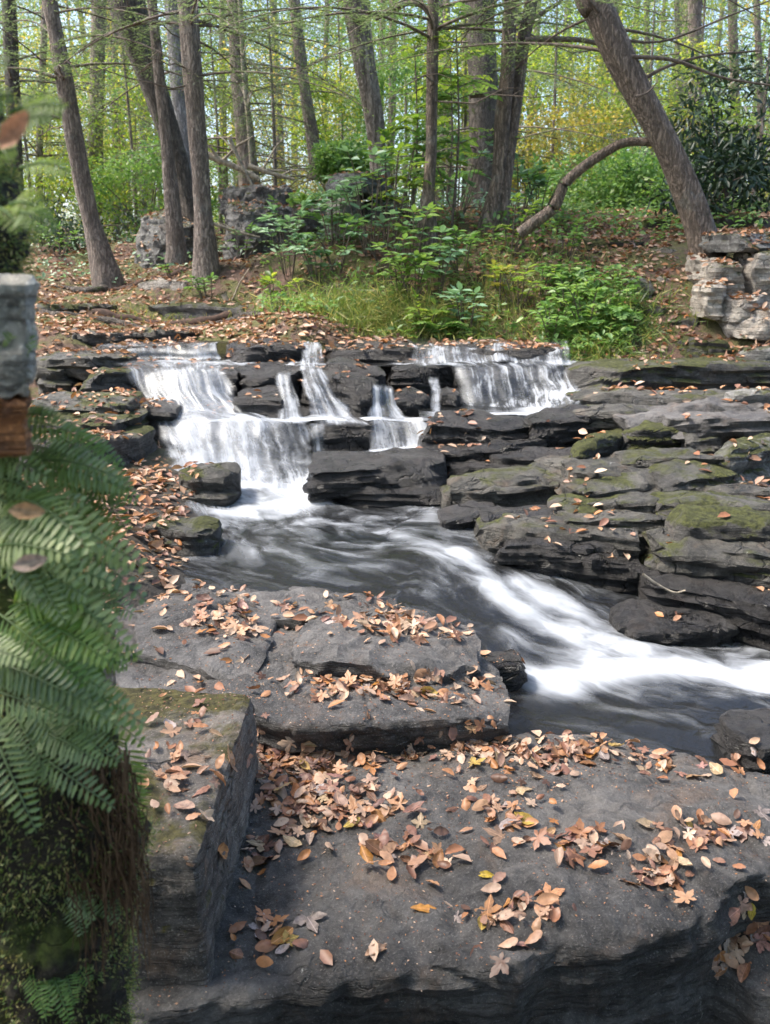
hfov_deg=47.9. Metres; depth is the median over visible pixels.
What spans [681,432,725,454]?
rock
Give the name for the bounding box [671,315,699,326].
rock
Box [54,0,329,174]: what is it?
tree
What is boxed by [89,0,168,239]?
hemlock sapling
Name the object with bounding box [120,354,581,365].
water
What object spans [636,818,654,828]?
fallen leaf
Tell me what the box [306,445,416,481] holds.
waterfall
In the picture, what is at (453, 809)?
fallen leaf
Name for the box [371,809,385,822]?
fallen leaf
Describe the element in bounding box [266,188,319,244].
plant
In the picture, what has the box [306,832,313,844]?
fallen leaf
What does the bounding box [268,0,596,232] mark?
tree
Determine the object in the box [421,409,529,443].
rock
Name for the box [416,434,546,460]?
rock
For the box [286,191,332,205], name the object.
fern
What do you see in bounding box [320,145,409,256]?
plant
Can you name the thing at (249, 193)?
rock
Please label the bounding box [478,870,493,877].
fallen leaf
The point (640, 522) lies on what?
rock
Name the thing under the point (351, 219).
plant
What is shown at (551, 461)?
rock
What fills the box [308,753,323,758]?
fallen leaf
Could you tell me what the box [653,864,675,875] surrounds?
fallen leaf
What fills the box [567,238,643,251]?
rock
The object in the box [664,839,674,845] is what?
fallen leaf
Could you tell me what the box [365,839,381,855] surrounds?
fallen leaf
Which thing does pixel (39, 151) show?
tree
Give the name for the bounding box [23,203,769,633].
ground
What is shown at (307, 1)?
sky
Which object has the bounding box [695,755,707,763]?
fallen leaf
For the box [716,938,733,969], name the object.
fallen leaf
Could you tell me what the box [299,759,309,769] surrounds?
fallen leaf
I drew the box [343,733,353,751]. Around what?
fallen leaf
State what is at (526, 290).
plant
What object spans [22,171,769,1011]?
leaf litter
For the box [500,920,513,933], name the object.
fallen leaf
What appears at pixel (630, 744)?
fallen leaf
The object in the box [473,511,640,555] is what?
rock
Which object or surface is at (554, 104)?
hemlock sapling
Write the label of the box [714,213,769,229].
rock
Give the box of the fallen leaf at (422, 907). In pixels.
[411,903,435,912]
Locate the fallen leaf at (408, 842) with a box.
[406,837,413,846]
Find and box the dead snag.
[233,0,255,170]
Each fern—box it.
[0,55,67,156]
[0,144,72,236]
[0,400,124,505]
[0,480,147,605]
[0,523,142,661]
[0,583,125,689]
[0,628,147,734]
[0,690,122,833]
[2,328,37,356]
[19,634,144,747]
[22,964,93,1023]
[23,464,133,563]
[42,420,139,534]
[57,884,119,936]
[64,547,134,641]
[117,738,150,825]
[284,212,351,226]
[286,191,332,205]
[408,318,469,332]
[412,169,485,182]
[512,168,577,189]
[566,314,629,331]
[581,301,642,319]
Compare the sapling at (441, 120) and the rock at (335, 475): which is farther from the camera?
the sapling at (441, 120)
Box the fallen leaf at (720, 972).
[715,967,726,976]
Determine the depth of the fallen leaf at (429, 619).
3.31 m
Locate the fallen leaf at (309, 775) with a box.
[299,773,312,779]
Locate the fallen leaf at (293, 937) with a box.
[280,929,297,946]
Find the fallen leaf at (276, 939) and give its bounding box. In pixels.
[271,926,292,944]
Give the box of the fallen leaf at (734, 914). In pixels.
[728,907,739,925]
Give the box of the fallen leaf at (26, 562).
[13,554,47,571]
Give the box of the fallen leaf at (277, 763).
[272,759,283,767]
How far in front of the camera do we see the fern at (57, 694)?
0.90 m
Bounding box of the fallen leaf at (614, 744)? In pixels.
[608,742,623,745]
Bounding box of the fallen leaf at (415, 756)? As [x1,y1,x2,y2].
[408,753,417,758]
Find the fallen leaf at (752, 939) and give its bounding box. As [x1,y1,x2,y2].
[750,932,762,941]
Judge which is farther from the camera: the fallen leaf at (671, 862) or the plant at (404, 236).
the plant at (404, 236)
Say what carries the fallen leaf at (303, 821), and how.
on the bedrock slab at (610, 974)
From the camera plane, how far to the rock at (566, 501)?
4.71 m
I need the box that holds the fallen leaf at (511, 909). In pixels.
[507,905,516,910]
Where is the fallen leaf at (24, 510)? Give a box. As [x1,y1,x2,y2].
[8,502,44,518]
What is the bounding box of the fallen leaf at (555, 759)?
[548,757,558,762]
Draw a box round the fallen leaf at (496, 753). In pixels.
[494,751,506,767]
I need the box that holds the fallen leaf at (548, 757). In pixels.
[547,753,553,761]
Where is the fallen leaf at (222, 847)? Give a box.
[218,842,228,858]
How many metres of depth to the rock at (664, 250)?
8.99 m
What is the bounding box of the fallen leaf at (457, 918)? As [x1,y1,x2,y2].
[454,910,461,922]
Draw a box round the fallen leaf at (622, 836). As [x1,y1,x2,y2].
[610,831,631,839]
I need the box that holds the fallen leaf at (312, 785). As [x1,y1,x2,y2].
[309,782,316,798]
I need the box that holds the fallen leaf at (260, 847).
[247,835,264,851]
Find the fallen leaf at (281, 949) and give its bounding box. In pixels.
[275,943,289,953]
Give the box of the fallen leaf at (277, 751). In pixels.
[271,748,285,760]
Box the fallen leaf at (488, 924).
[482,912,498,929]
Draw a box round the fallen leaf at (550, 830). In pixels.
[546,827,555,833]
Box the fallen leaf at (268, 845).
[262,840,275,851]
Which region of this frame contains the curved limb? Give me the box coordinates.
[516,137,651,238]
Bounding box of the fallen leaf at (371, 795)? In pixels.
[366,791,376,801]
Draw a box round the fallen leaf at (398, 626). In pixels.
[390,624,400,641]
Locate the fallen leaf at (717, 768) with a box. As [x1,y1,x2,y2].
[709,762,722,773]
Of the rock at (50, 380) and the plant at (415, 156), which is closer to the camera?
the rock at (50, 380)
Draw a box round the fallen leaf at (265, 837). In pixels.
[254,834,269,846]
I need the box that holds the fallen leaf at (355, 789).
[348,784,358,792]
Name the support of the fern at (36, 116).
on the mossy bank
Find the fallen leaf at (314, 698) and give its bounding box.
[310,694,318,702]
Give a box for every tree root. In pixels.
[34,306,279,329]
[37,299,231,324]
[40,285,107,292]
[113,269,179,290]
[227,306,293,319]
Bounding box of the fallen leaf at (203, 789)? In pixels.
[192,785,210,796]
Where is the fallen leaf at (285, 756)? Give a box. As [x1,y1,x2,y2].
[280,753,289,766]
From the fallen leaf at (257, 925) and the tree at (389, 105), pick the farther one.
the tree at (389, 105)
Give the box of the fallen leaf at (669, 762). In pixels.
[666,758,671,769]
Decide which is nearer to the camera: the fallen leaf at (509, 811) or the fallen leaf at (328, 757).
the fallen leaf at (509, 811)
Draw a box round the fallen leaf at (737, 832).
[728,825,742,838]
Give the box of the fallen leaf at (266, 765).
[258,759,272,770]
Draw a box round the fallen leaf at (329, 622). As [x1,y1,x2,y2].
[324,616,341,623]
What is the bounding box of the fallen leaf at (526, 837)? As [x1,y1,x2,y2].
[523,835,530,840]
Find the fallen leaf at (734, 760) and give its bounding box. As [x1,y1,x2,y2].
[731,753,740,766]
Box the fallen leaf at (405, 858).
[400,855,410,862]
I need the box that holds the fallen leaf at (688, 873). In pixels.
[685,870,693,876]
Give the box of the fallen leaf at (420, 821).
[411,812,429,828]
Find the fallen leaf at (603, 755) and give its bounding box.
[598,750,609,759]
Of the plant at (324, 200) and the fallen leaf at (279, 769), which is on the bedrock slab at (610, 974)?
the fallen leaf at (279, 769)
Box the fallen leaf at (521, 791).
[516,788,524,794]
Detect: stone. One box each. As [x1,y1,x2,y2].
[0,273,39,399]
[0,388,33,457]
[685,254,744,294]
[690,279,726,319]
[698,231,769,253]
[716,302,769,340]
[719,293,763,322]
[733,251,769,301]
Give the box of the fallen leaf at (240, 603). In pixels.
[237,599,248,610]
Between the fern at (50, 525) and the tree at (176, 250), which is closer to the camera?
the fern at (50, 525)
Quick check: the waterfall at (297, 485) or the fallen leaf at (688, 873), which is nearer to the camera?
the fallen leaf at (688, 873)
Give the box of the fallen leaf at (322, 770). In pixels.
[317,767,330,773]
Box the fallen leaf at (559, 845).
[554,843,565,850]
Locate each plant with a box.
[35,220,83,256]
[157,264,191,278]
[182,272,218,298]
[217,221,272,261]
[252,194,312,279]
[257,265,303,304]
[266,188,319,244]
[282,223,362,284]
[302,216,368,272]
[303,180,363,245]
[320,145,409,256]
[340,135,428,243]
[340,209,427,269]
[370,233,441,296]
[372,127,440,223]
[376,250,441,300]
[392,202,443,266]
[397,225,467,294]
[402,287,455,336]
[414,136,492,219]
[422,225,481,275]
[434,281,486,332]
[484,259,520,300]
[487,153,549,217]
[490,262,562,309]
[495,192,554,256]
[513,151,587,213]
[528,297,575,343]
[535,264,576,296]
[541,273,597,314]
[547,283,634,325]
[554,216,598,259]
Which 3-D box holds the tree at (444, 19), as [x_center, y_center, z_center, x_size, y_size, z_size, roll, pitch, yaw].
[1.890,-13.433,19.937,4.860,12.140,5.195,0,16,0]
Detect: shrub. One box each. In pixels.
[0,35,152,224]
[4,84,129,242]
[17,193,142,253]
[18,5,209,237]
[24,148,163,242]
[26,71,169,240]
[69,136,227,240]
[169,47,267,233]
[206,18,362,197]
[284,57,390,201]
[305,133,395,184]
[336,46,468,208]
[465,95,632,209]
[498,5,635,160]
[512,137,673,209]
[514,57,722,208]
[583,146,737,210]
[587,31,765,202]
[639,133,769,226]
[665,44,769,213]
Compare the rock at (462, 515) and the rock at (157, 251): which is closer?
the rock at (462, 515)
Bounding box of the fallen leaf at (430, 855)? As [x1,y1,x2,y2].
[417,851,433,858]
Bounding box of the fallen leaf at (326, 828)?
[322,823,333,831]
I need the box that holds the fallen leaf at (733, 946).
[725,933,741,948]
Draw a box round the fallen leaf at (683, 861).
[673,856,692,865]
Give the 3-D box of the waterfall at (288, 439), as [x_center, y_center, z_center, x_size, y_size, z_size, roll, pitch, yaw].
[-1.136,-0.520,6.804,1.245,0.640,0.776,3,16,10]
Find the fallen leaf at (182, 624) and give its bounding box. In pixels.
[179,618,190,626]
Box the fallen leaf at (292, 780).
[289,777,298,784]
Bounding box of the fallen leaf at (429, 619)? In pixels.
[424,617,435,621]
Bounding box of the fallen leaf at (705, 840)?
[689,837,708,852]
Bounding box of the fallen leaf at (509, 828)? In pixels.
[503,824,513,831]
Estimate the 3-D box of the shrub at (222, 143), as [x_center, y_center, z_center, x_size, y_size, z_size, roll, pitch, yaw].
[-3.719,-8.279,19.448,2.297,4.004,2.116,-6,17,-19]
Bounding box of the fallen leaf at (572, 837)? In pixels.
[562,832,580,841]
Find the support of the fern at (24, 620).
on the mossy bank
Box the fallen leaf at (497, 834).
[482,825,505,844]
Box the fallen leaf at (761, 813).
[753,805,769,820]
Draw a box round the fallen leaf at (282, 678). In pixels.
[276,674,289,679]
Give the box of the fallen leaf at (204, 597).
[196,594,212,600]
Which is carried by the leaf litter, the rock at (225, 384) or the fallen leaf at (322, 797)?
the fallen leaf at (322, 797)
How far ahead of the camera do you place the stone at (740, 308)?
7.70 m
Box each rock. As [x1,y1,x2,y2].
[16,425,157,471]
[29,390,151,414]
[31,408,149,432]
[35,349,138,380]
[35,366,83,396]
[37,301,116,313]
[71,325,196,347]
[77,366,135,391]
[122,359,172,400]
[133,590,276,679]
[134,211,193,269]
[137,277,190,290]
[139,395,192,449]
[144,515,223,556]
[148,299,248,319]
[172,360,239,403]
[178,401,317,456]
[178,462,241,507]
[218,184,293,217]
[221,201,325,260]
[225,338,308,362]
[226,587,427,630]
[232,384,298,418]
[236,361,302,397]
[291,608,480,686]
[298,366,378,417]
[302,447,447,502]
[311,415,393,461]
[324,356,388,405]
[325,172,393,200]
[325,337,414,374]
[326,195,362,238]
[333,485,441,507]
[360,196,404,223]
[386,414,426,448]
[387,358,453,403]
[391,386,432,416]
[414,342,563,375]
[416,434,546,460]
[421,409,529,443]
[433,386,460,406]
[437,500,494,528]
[439,481,559,508]
[446,458,526,478]
[447,462,563,505]
[452,364,560,416]
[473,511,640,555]
[478,505,556,522]
[480,649,527,692]
[488,446,571,464]
[492,536,618,566]
[493,542,646,594]
[526,404,613,447]
[534,455,609,469]
[547,493,602,513]
[554,469,654,497]
[557,509,666,555]
[560,457,649,478]
[561,356,769,398]
[562,386,731,406]
[566,263,598,274]
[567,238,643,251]
[568,428,622,459]
[573,403,652,429]
[587,488,659,513]
[609,598,740,646]
[610,447,723,467]
[612,396,769,430]
[618,420,681,450]
[623,275,653,298]
[627,218,666,230]
[627,302,666,316]
[637,569,769,650]
[639,548,769,590]
[642,527,769,577]
[648,456,736,491]
[650,490,769,516]
[652,247,676,252]
[656,276,670,281]
[661,409,769,440]
[665,504,769,541]
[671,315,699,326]
[674,335,732,357]
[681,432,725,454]
[703,481,769,499]
[710,708,769,772]
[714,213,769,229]
[714,433,769,483]
[724,388,769,403]
[736,344,769,360]
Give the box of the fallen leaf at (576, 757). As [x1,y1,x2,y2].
[567,747,587,761]
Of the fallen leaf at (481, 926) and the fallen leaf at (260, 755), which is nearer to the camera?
the fallen leaf at (481, 926)
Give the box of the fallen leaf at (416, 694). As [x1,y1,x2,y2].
[411,690,419,696]
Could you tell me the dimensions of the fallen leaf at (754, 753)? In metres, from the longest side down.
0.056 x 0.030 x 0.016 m
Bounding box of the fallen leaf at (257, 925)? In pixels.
[248,914,260,936]
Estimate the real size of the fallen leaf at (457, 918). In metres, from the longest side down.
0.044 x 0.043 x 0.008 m
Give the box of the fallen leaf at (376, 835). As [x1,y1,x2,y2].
[374,833,398,845]
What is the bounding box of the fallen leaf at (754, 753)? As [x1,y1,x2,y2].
[750,747,756,755]
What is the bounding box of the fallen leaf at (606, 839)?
[596,837,613,854]
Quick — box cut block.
[104,686,257,990]
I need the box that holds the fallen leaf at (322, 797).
[316,790,329,802]
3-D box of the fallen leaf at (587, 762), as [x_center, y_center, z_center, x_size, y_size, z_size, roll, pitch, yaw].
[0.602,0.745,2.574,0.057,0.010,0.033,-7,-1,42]
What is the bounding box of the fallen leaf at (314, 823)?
[310,818,316,827]
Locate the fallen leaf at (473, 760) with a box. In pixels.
[468,757,485,766]
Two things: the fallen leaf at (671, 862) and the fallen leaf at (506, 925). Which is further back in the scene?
the fallen leaf at (671, 862)
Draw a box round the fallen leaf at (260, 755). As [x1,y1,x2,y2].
[258,752,264,758]
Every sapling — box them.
[0,37,78,241]
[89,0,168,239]
[162,1,238,233]
[225,0,322,185]
[290,0,362,202]
[367,35,467,231]
[377,0,425,207]
[398,2,519,232]
[400,39,493,207]
[421,0,497,205]
[518,0,600,201]
[562,0,648,195]
[570,0,705,204]
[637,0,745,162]
[689,10,769,205]
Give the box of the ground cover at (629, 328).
[31,188,769,357]
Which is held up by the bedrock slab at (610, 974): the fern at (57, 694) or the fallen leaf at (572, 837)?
the fallen leaf at (572, 837)
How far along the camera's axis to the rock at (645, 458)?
5.07 m
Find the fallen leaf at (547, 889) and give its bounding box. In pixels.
[538,882,564,904]
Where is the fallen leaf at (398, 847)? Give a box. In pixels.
[388,840,402,849]
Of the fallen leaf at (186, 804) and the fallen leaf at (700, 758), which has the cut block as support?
the fallen leaf at (186, 804)
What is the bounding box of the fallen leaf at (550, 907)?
[540,904,554,918]
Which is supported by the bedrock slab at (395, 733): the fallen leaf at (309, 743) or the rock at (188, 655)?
the fallen leaf at (309, 743)
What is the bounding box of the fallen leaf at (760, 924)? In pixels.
[744,921,768,931]
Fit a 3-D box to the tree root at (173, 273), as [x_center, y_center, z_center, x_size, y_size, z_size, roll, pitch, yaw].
[-2.869,-3.090,11.379,1.432,0.422,0.179,0,16,0]
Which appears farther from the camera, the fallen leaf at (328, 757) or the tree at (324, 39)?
the tree at (324, 39)
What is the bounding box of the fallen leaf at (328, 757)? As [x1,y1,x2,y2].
[322,753,334,763]
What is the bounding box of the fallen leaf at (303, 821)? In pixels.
[299,813,313,827]
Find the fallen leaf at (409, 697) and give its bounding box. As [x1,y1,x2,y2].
[398,693,416,702]
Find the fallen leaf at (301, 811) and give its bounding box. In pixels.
[295,805,304,813]
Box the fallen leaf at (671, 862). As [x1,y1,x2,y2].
[668,859,678,869]
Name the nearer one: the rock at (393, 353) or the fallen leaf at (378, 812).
the fallen leaf at (378, 812)
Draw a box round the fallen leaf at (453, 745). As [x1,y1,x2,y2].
[450,741,463,750]
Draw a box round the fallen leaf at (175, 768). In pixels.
[165,766,182,771]
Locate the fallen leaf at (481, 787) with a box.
[477,785,486,790]
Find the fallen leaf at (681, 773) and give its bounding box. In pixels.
[674,770,686,776]
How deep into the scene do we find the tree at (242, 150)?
15.52 m
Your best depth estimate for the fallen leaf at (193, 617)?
3.19 m
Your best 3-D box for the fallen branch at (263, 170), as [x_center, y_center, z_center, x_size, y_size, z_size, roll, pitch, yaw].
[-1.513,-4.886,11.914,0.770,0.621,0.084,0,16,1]
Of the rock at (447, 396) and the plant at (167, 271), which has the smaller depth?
the rock at (447, 396)
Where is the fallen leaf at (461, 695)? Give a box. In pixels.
[453,692,466,697]
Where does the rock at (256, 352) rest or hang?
on the ground at (221, 281)
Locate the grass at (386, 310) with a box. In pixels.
[57,229,726,375]
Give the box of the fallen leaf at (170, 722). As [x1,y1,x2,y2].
[164,718,175,727]
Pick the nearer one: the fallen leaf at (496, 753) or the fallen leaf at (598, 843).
the fallen leaf at (598, 843)
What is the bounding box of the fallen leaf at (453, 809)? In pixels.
[446,806,457,811]
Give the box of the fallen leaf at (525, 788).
[518,786,531,790]
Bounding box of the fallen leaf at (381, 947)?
[365,943,385,955]
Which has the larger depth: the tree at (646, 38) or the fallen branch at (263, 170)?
the tree at (646, 38)
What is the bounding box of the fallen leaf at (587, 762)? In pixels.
[579,760,595,764]
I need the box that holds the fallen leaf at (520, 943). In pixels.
[516,941,528,947]
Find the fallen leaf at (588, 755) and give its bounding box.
[584,751,595,757]
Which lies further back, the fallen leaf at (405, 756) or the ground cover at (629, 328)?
the ground cover at (629, 328)
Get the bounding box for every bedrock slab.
[115,583,509,757]
[129,733,769,1023]
[673,931,769,1023]
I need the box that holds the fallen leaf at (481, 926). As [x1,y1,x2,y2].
[477,916,486,929]
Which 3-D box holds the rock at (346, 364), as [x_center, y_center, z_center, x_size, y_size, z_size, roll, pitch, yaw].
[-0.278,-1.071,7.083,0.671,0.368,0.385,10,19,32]
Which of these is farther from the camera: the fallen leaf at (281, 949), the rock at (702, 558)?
the rock at (702, 558)
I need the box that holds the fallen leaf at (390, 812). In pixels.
[384,806,396,818]
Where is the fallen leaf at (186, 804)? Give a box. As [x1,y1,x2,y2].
[174,799,194,808]
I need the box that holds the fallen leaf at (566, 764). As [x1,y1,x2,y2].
[553,761,573,769]
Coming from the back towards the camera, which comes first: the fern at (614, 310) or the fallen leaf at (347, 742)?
the fern at (614, 310)
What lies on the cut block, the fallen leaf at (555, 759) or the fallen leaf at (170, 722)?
the fallen leaf at (170, 722)
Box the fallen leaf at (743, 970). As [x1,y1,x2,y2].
[737,963,749,982]
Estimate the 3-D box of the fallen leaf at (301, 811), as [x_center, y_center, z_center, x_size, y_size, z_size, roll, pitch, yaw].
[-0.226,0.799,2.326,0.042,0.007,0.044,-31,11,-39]
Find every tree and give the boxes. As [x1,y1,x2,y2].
[0,0,157,216]
[0,0,205,222]
[0,0,277,289]
[0,0,396,287]
[0,5,144,235]
[23,17,168,240]
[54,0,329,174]
[68,1,234,213]
[102,0,377,192]
[107,0,251,221]
[128,0,316,191]
[134,0,205,262]
[160,0,417,210]
[199,0,711,256]
[229,0,409,191]
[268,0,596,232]
[295,0,468,183]
[326,0,423,195]
[334,0,637,207]
[371,0,769,256]
[384,0,549,206]
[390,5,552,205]
[500,0,660,204]
[522,0,723,202]
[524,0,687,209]
[566,0,724,157]
[580,0,769,182]
[591,0,766,150]
[629,0,769,174]
[672,0,769,175]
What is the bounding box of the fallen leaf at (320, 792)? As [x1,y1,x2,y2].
[316,790,330,795]
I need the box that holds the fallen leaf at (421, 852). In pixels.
[415,849,431,859]
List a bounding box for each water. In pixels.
[97,335,580,343]
[98,446,769,774]
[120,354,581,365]
[177,405,432,421]
[418,398,563,416]
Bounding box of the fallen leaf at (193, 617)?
[182,615,200,626]
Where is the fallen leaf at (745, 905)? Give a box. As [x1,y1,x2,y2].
[737,895,751,912]
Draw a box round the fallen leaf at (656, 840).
[652,836,660,844]
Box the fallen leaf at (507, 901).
[503,898,510,907]
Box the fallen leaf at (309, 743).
[302,741,316,746]
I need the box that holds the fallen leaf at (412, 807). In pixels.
[402,801,424,812]
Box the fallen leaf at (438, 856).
[432,849,443,867]
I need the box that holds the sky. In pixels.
[0,0,769,228]
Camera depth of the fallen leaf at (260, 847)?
2.21 m
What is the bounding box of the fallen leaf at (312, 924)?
[292,911,326,932]
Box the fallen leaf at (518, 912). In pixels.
[513,910,526,917]
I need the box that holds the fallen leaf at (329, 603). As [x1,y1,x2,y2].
[324,599,337,607]
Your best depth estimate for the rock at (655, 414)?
5.82 m
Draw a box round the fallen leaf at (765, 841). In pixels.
[761,836,769,845]
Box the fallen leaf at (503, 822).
[499,818,521,829]
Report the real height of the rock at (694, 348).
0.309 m
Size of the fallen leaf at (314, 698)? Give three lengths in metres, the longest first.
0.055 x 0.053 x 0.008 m
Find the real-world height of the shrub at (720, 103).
2.984 m
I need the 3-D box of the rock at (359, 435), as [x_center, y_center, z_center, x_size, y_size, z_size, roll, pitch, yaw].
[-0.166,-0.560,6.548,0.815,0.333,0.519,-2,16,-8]
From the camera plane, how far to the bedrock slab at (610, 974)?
1.98 m
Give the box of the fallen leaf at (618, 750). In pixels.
[610,746,626,756]
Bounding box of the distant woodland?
[0,0,769,241]
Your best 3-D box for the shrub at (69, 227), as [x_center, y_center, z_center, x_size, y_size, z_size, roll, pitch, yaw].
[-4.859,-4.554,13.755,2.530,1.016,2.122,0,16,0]
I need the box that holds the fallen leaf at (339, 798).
[333,790,347,806]
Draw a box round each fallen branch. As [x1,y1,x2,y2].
[208,136,260,180]
[213,132,252,185]
[214,222,259,237]
[221,267,249,300]
[240,54,288,107]
[248,132,303,180]
[642,573,685,593]
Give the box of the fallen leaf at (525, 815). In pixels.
[514,811,533,824]
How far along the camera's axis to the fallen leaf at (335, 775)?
2.46 m
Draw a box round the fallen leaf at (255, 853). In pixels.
[248,849,260,856]
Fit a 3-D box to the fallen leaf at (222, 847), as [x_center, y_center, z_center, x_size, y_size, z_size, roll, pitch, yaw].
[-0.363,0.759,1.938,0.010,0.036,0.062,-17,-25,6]
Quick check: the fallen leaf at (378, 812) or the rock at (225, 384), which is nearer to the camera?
the fallen leaf at (378, 812)
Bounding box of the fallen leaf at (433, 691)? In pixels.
[420,686,437,693]
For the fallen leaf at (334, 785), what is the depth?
2.41 m
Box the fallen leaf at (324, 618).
[320,616,330,621]
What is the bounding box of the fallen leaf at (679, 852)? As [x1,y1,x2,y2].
[676,848,681,855]
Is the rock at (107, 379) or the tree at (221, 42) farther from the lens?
the tree at (221, 42)
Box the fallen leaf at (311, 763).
[298,756,320,770]
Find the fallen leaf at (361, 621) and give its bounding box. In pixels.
[356,619,371,631]
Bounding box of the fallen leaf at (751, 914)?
[748,903,755,919]
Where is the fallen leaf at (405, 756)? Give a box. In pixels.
[401,754,408,759]
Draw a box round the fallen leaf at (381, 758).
[375,755,386,761]
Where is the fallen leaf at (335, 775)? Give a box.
[326,773,343,777]
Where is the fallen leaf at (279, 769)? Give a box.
[271,761,282,771]
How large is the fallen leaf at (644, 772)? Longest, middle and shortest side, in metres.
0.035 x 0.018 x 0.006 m
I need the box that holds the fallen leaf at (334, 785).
[318,779,340,796]
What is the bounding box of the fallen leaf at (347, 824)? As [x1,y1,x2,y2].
[343,817,359,826]
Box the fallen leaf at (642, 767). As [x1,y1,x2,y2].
[636,765,651,774]
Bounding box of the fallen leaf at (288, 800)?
[282,796,293,804]
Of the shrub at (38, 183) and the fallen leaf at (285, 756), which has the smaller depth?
the fallen leaf at (285, 756)
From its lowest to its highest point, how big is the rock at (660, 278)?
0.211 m
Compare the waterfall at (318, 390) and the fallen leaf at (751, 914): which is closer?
the fallen leaf at (751, 914)
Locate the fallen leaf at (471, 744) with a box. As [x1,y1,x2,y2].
[464,739,476,746]
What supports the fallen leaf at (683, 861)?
on the bedrock slab at (610, 974)
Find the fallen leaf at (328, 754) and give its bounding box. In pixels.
[323,751,333,759]
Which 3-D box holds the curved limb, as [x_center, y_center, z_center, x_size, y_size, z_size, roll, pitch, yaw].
[2.000,-3.186,8.544,1.389,0.922,0.135,5,16,18]
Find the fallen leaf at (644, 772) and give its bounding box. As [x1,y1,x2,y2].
[639,770,650,774]
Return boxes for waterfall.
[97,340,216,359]
[136,364,302,510]
[279,374,303,421]
[301,342,355,423]
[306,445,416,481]
[371,386,426,450]
[414,340,569,364]
[449,361,574,414]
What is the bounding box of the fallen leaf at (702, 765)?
[696,761,707,767]
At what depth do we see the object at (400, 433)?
6.41 m
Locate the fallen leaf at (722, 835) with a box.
[706,830,730,841]
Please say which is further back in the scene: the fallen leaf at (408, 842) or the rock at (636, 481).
the rock at (636, 481)
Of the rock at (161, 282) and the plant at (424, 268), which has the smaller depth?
the plant at (424, 268)
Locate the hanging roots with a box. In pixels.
[57,747,156,990]
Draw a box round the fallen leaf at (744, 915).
[741,911,746,919]
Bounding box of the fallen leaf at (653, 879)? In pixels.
[648,875,655,882]
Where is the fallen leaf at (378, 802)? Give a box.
[372,798,384,806]
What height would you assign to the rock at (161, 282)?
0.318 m
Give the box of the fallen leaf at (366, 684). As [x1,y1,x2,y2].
[361,682,369,690]
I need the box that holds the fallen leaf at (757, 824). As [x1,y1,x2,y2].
[753,820,760,828]
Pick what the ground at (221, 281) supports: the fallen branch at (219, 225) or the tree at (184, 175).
the tree at (184, 175)
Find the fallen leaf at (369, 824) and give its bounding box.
[363,819,371,827]
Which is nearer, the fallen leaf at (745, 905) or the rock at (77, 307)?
the fallen leaf at (745, 905)
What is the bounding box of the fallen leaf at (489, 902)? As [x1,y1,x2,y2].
[474,894,501,920]
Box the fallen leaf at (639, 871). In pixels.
[631,869,649,873]
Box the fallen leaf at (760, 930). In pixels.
[743,925,767,936]
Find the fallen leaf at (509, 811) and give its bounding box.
[504,806,514,818]
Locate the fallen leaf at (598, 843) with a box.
[596,841,609,846]
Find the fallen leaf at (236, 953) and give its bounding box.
[229,948,242,958]
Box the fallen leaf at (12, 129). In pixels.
[0,110,28,148]
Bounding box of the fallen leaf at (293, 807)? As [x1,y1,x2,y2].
[289,798,301,809]
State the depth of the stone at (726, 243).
7.97 m
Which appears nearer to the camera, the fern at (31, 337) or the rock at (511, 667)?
the fern at (31, 337)
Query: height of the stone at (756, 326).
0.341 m
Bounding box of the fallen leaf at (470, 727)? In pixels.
[464,725,476,733]
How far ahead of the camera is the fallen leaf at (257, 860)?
2.15 m
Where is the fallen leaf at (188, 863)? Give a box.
[183,856,195,865]
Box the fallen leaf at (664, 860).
[655,854,667,863]
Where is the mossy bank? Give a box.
[0,61,162,1023]
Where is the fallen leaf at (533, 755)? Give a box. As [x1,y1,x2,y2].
[532,751,543,767]
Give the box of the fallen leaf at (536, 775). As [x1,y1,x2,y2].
[530,771,543,777]
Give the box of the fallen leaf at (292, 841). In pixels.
[283,835,301,846]
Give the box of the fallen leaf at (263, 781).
[256,778,270,782]
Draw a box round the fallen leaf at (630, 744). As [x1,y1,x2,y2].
[627,741,633,747]
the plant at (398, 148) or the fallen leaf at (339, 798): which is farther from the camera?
the plant at (398, 148)
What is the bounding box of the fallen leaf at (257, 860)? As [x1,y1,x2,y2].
[252,855,266,866]
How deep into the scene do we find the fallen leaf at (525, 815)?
2.26 m
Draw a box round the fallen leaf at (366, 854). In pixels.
[360,845,373,863]
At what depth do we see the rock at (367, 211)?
10.77 m
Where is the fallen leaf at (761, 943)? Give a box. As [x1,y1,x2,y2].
[750,932,769,952]
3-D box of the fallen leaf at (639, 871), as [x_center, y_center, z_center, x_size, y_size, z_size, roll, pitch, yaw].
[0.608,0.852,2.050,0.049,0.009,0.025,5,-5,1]
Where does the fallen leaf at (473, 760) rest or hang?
on the bedrock slab at (610, 974)
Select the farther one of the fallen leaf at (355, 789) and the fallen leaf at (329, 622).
the fallen leaf at (329, 622)
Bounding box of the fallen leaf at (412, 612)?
[404,609,414,617]
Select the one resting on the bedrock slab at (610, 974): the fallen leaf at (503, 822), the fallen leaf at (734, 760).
the fallen leaf at (503, 822)
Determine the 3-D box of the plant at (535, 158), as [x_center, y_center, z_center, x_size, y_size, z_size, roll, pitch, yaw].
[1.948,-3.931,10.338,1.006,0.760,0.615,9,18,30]
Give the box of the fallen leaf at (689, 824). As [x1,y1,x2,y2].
[686,817,692,828]
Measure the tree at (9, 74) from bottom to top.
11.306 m
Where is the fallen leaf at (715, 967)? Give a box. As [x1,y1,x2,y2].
[712,959,721,979]
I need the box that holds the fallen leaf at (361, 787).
[350,783,368,794]
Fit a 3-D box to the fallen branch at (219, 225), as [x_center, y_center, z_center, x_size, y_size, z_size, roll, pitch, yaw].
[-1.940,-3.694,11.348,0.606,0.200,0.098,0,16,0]

